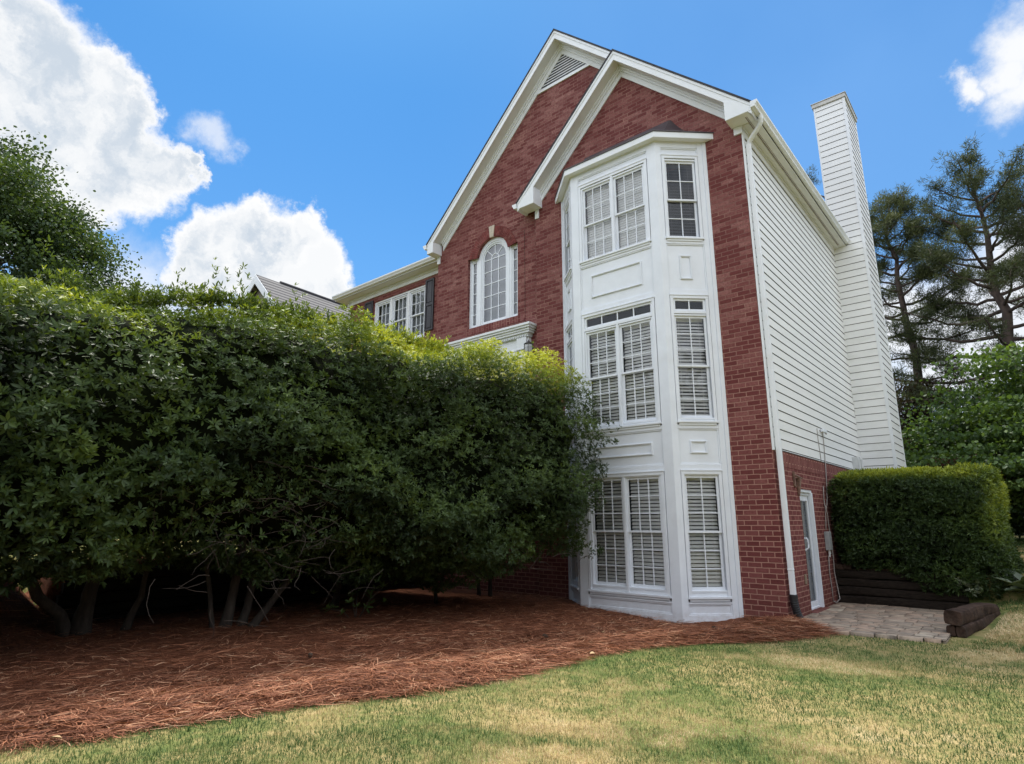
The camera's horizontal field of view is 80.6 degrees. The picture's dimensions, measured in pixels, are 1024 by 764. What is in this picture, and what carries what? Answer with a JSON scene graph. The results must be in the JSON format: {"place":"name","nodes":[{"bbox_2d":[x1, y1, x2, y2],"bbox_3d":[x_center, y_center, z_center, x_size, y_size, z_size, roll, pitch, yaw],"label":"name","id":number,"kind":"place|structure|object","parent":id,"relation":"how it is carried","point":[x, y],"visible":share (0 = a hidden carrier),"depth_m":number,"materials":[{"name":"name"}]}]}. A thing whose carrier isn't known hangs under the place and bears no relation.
{"place":"outdoors","nodes":[
{"label":"outdoors","id":0,"kind":"place"},
{"bbox_2d":[0,534,1023,763],"bbox_3d":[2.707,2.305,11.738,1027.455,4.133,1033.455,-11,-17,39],"label":"lawn","id":1,"kind":"structure","parent":0,"point":[979,635],"depth_m":4.95,"materials":[{"name":"green plant"}]},
{"bbox_2d":[0,236,38,288],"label":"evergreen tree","id":2,"kind":"object","parent":1,"relation":"on","point":[8,266],"visible":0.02,"depth_m":17.73,"materials":[{"name":"green plant"}]},
{"bbox_2d":[0,125,169,319],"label":"broadleaf tree","id":3,"kind":"object","parent":1,"relation":"on","point":[30,219],"visible":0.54,"depth_m":21.09,"materials":[{"name":"green plant"}]},
{"bbox_2d":[81,286,205,322],"bbox_3d":[-14.687,1.000,24.934,8.272,10.137,10.805,-5,-14,19],"label":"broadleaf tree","id":4,"kind":"object","parent":1,"relation":"on","point":[167,309],"visible":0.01,"depth_m":24.32,"materials":[{"name":"green plant"}]},
{"bbox_2d":[50,562,433,622],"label":"shadow under hedge","id":5,"kind":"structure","parent":1,"relation":"on","point":[114,603],"depth_m":10.30,"materials":[{"name":"black"}]},
{"bbox_2d":[237,274,350,351],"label":"neighbour house","id":6,"kind":"structure","parent":1,"relation":"on","point":[280,289],"depth_m":27.87,"materials":[{"name":"beige paint"}]},
{"bbox_2d":[0,555,844,756],"bbox_3d":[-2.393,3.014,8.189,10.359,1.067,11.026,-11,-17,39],"label":"pine straw","id":7,"kind":"object","parent":1,"relation":"on","point":[258,690],"visible":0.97,"depth_m":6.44,"materials":[{"name":"brown plant"}]},
{"bbox_2d":[0,234,621,637],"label":"hedge","id":8,"kind":"object","parent":7,"relation":"on","point":[134,430],"visible":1,"depth_m":8.13,"materials":[{"name":"green plant"}]},
{"bbox_2d":[310,575,397,617],"bbox_3d":[-2.524,3.503,9.652,1.427,0.688,1.292,-11,-17,39],"label":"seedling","id":9,"kind":"object","parent":7,"relation":"on","point":[369,600],"visible":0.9,"depth_m":9.51,"materials":[{"name":"green plant"}]},
{"bbox_2d":[332,28,905,622],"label":"brick house","id":10,"kind":"structure","parent":1,"relation":"on","point":[680,270],"depth_m":12.04,"materials":[{"name":"brick"}]},
{"bbox_2d":[376,300,390,331],"bbox_3d":[-4.019,-1.785,19.060,0.694,1.495,0.178,-11,-17,39],"label":"window","id":11,"kind":"structure","parent":10,"relation":"in","point":[384,320],"depth_m":19.21,"materials":[{"name":"white paint"}]},
{"bbox_2d":[392,294,407,333],"bbox_3d":[-3.398,-1.904,18.546,0.694,1.495,0.178,-11,-17,39],"label":"window","id":12,"kind":"structure","parent":10,"relation":"in","point":[400,310],"depth_m":18.67,"materials":[{"name":"white paint"}]},
{"bbox_2d":[409,287,424,337],"bbox_3d":[-2.776,-2.023,18.032,0.694,1.495,0.178,-11,-17,39],"label":"window","id":13,"kind":"structure","parent":10,"relation":"in","point":[418,315],"depth_m":18.12,"materials":[{"name":"white paint"}]},
{"bbox_2d":[469,237,517,328],"bbox_3d":[-0.415,-2.540,15.274,1.800,2.550,0.200,-11,-17,39],"label":"arched window","id":14,"kind":"structure","parent":10,"relation":"in","point":[494,275],"depth_m":15.34,"materials":[{"name":"white paint"}]},
{"bbox_2d":[524,340,536,362],"bbox_3d":[0.412,-0.700,13.673,0.229,0.520,0.332,-11,-17,39],"label":"wall lantern","id":15,"kind":"object","parent":10,"relation":"attached to","point":[528,344],"depth_m":13.58,"materials":[{"name":"white glass"}]},
{"bbox_2d":[792,471,802,495],"bbox_3d":[5.060,1.794,10.655,0.094,0.417,0.302,-11,-17,39],"label":"wall bracket","id":16,"kind":"object","parent":10,"relation":"attached to","point":[798,481],"depth_m":10.68,"materials":[{"name":"brown metal"}]},
{"bbox_2d":[800,489,830,612],"bbox_3d":[5.365,3.046,10.878,0.280,2.180,0.920,-11,-17,39],"label":"side door","id":17,"kind":"structure","parent":10,"relation":"in","point":[806,496],"depth_m":11.12,"materials":[{"name":"white paint"}]},
{"bbox_2d":[817,429,826,461],"bbox_3d":[6.396,1.302,12.387,0.064,0.701,0.607,-11,-17,40],"label":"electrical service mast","id":18,"kind":"object","parent":10,"relation":"attached to","point":[822,431],"visible":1,"depth_m":12.43,"materials":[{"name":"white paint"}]},
{"bbox_2d":[823,486,825,529],"bbox_3d":[6.138,2.467,11.854,0.020,0.855,0.205,-11,-17,39],"label":"cable","id":19,"kind":"object","parent":10,"relation":"attached to","point":[824,505],"visible":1,"depth_m":11.89,"materials":[{"name":"grey plastic"}]},
{"bbox_2d":[824,531,832,556],"bbox_3d":[6.083,3.113,11.590,0.090,0.470,0.170,-11,-17,39],"label":"utility box","id":20,"kind":"object","parent":10,"relation":"attached to","point":[828,541],"visible":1,"depth_m":11.55,"materials":[{"name":"grey metal"}]},
{"bbox_2d":[825,506,833,600],"bbox_3d":[6.110,3.287,11.620,0.026,1.786,0.265,-11,-17,39],"label":"cable","id":21,"kind":"object","parent":20,"relation":"hanging from","point":[829,566],"visible":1,"depth_m":11.45,"materials":[{"name":"plastic"}]},
{"bbox_2d":[825,460,839,602],"bbox_3d":[6.250,2.880,11.852,0.070,2.720,0.604,-11,-17,39],"label":"cable","id":22,"kind":"object","parent":10,"relation":"attached to","point":[829,530],"visible":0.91,"depth_m":11.88,"materials":[{"name":"grey plastic"}]},
{"bbox_2d":[852,457,860,469],"bbox_3d":[8.215,2.411,14.292,0.138,1.260,0.240,-11,-17,39],"label":"meter cabinet","id":23,"kind":"object","parent":10,"relation":"attached to","point":[856,464],"visible":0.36,"depth_m":14.31,"materials":[{"name":"grey metal"}]},
{"bbox_2d":[859,458,863,468],"bbox_3d":[8.442,2.471,14.552,0.138,1.260,0.260,-11,-17,39],"label":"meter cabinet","id":24,"kind":"object","parent":10,"relation":"attached to","point":[861,463],"visible":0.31,"depth_m":14.57,"materials":[{"name":"grey metal"}]},
{"bbox_2d":[804,163,893,332],"bbox_3d":[14.651,-1.967,27.326,5.108,17.319,5.611,-4,-14,17],"label":"pine tree","id":25,"kind":"object","parent":1,"relation":"on","point":[812,178],"visible":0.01,"depth_m":28.78,"materials":[{"name":"green plant"}]},
{"bbox_2d":[803,602,950,643],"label":"patio","id":26,"kind":"structure","parent":1,"relation":"on","point":[888,622],"depth_m":9.36,"materials":[{"name":"beige stone"}]},
{"bbox_2d":[835,563,970,609],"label":"timber retaining wall","id":27,"kind":"structure","parent":1,"relation":"on","point":[890,592],"depth_m":11.17,"materials":[{"name":"brown wood"}]},
{"bbox_2d":[952,577,986,596],"bbox_3d":[7.819,3.490,10.332,0.496,0.349,0.444,-11,-17,39],"label":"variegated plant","id":28,"kind":"object","parent":27,"relation":"on","point":[977,590],"visible":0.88,"depth_m":10.28,"materials":[{"name":"green plant"}]},
{"bbox_2d":[826,461,1023,601],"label":"clipped hedge","id":29,"kind":"object","parent":1,"relation":"on","point":[948,519],"visible":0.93,"depth_m":10.87,"materials":[{"name":"green plant"}]},
{"bbox_2d":[867,182,985,413],"bbox_3d":[14.953,-1.220,22.552,5.147,13.696,4.843,-11,-17,39],"label":"pine tree","id":30,"kind":"object","parent":1,"relation":"on","point":[894,206],"visible":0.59,"depth_m":22.48,"materials":[{"name":"green plant"}]},
{"bbox_2d":[895,371,979,455],"bbox_3d":[14.369,2.425,20.508,4.112,5.864,4.114,-11,-17,39],"label":"tree","id":31,"kind":"object","parent":1,"relation":"on","point":[903,416],"visible":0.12,"depth_m":20.55,"materials":[{"name":"green plant"}]},
{"bbox_2d":[946,625,956,636],"bbox_3d":[6.827,3.586,8.994,1.932,0.188,0.124,11,-17,-40],"label":"landscape timber","id":32,"kind":"object","parent":1,"relation":"on","point":[951,629],"visible":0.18,"depth_m":8.38,"materials":[{"name":"brown wood"}]},
{"bbox_2d":[887,130,1023,410],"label":"pine tree","id":33,"kind":"object","parent":1,"relation":"on","point":[1009,200],"visible":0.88,"depth_m":20.21,"materials":[{"name":"green plant"}]},
{"bbox_2d":[899,339,1023,537],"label":"layered tree","id":34,"kind":"object","parent":1,"relation":"on","point":[985,436],"visible":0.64,"depth_m":16.50,"materials":[{"name":"green plant"}]},
{"bbox_2d":[910,454,1021,496],"bbox_3d":[11.893,3.181,15.963,2.626,2.532,2.743,-11,-17,39],"label":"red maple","id":35,"kind":"object","parent":1,"relation":"on","point":[942,464],"visible":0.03,"depth_m":15.88,"materials":[{"name":"green plant"}]},
{"bbox_2d":[956,611,1000,637],"bbox_3d":[6.911,3.556,8.918,1.948,0.201,0.133,11,-17,-39],"label":"landscape timber","id":36,"kind":"object","parent":1,"relation":"on","point":[966,630],"visible":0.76,"depth_m":8.55,"materials":[{"name":"brown wood"}]},
{"bbox_2d":[943,602,999,625],"bbox_3d":[6.855,3.416,8.982,1.979,0.214,0.232,11,-17,-39],"label":"landscape timber","id":37,"kind":"object","parent":36,"relation":"on","point":[963,614],"visible":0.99,"depth_m":8.56,"materials":[{"name":"brown wood"}]},
{"bbox_2d":[965,171,1023,319],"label":"pine tree","id":38,"kind":"object","parent":1,"relation":"on","point":[1019,295],"visible":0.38,"depth_m":20.01,"materials":[{"name":"green plant"}]},
{"bbox_2d":[994,568,1023,594],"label":"hosta","id":39,"kind":"object","parent":1,"relation":"on","point":[1018,585],"visible":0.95,"depth_m":9.96,"materials":[{"name":"green plant"}]},
{"bbox_2d":[0,0,1023,422],"label":"sky","id":40,"kind":"structure","parent":0,"point":[319,146],"materials":[{"name":"blue"}]}
]}

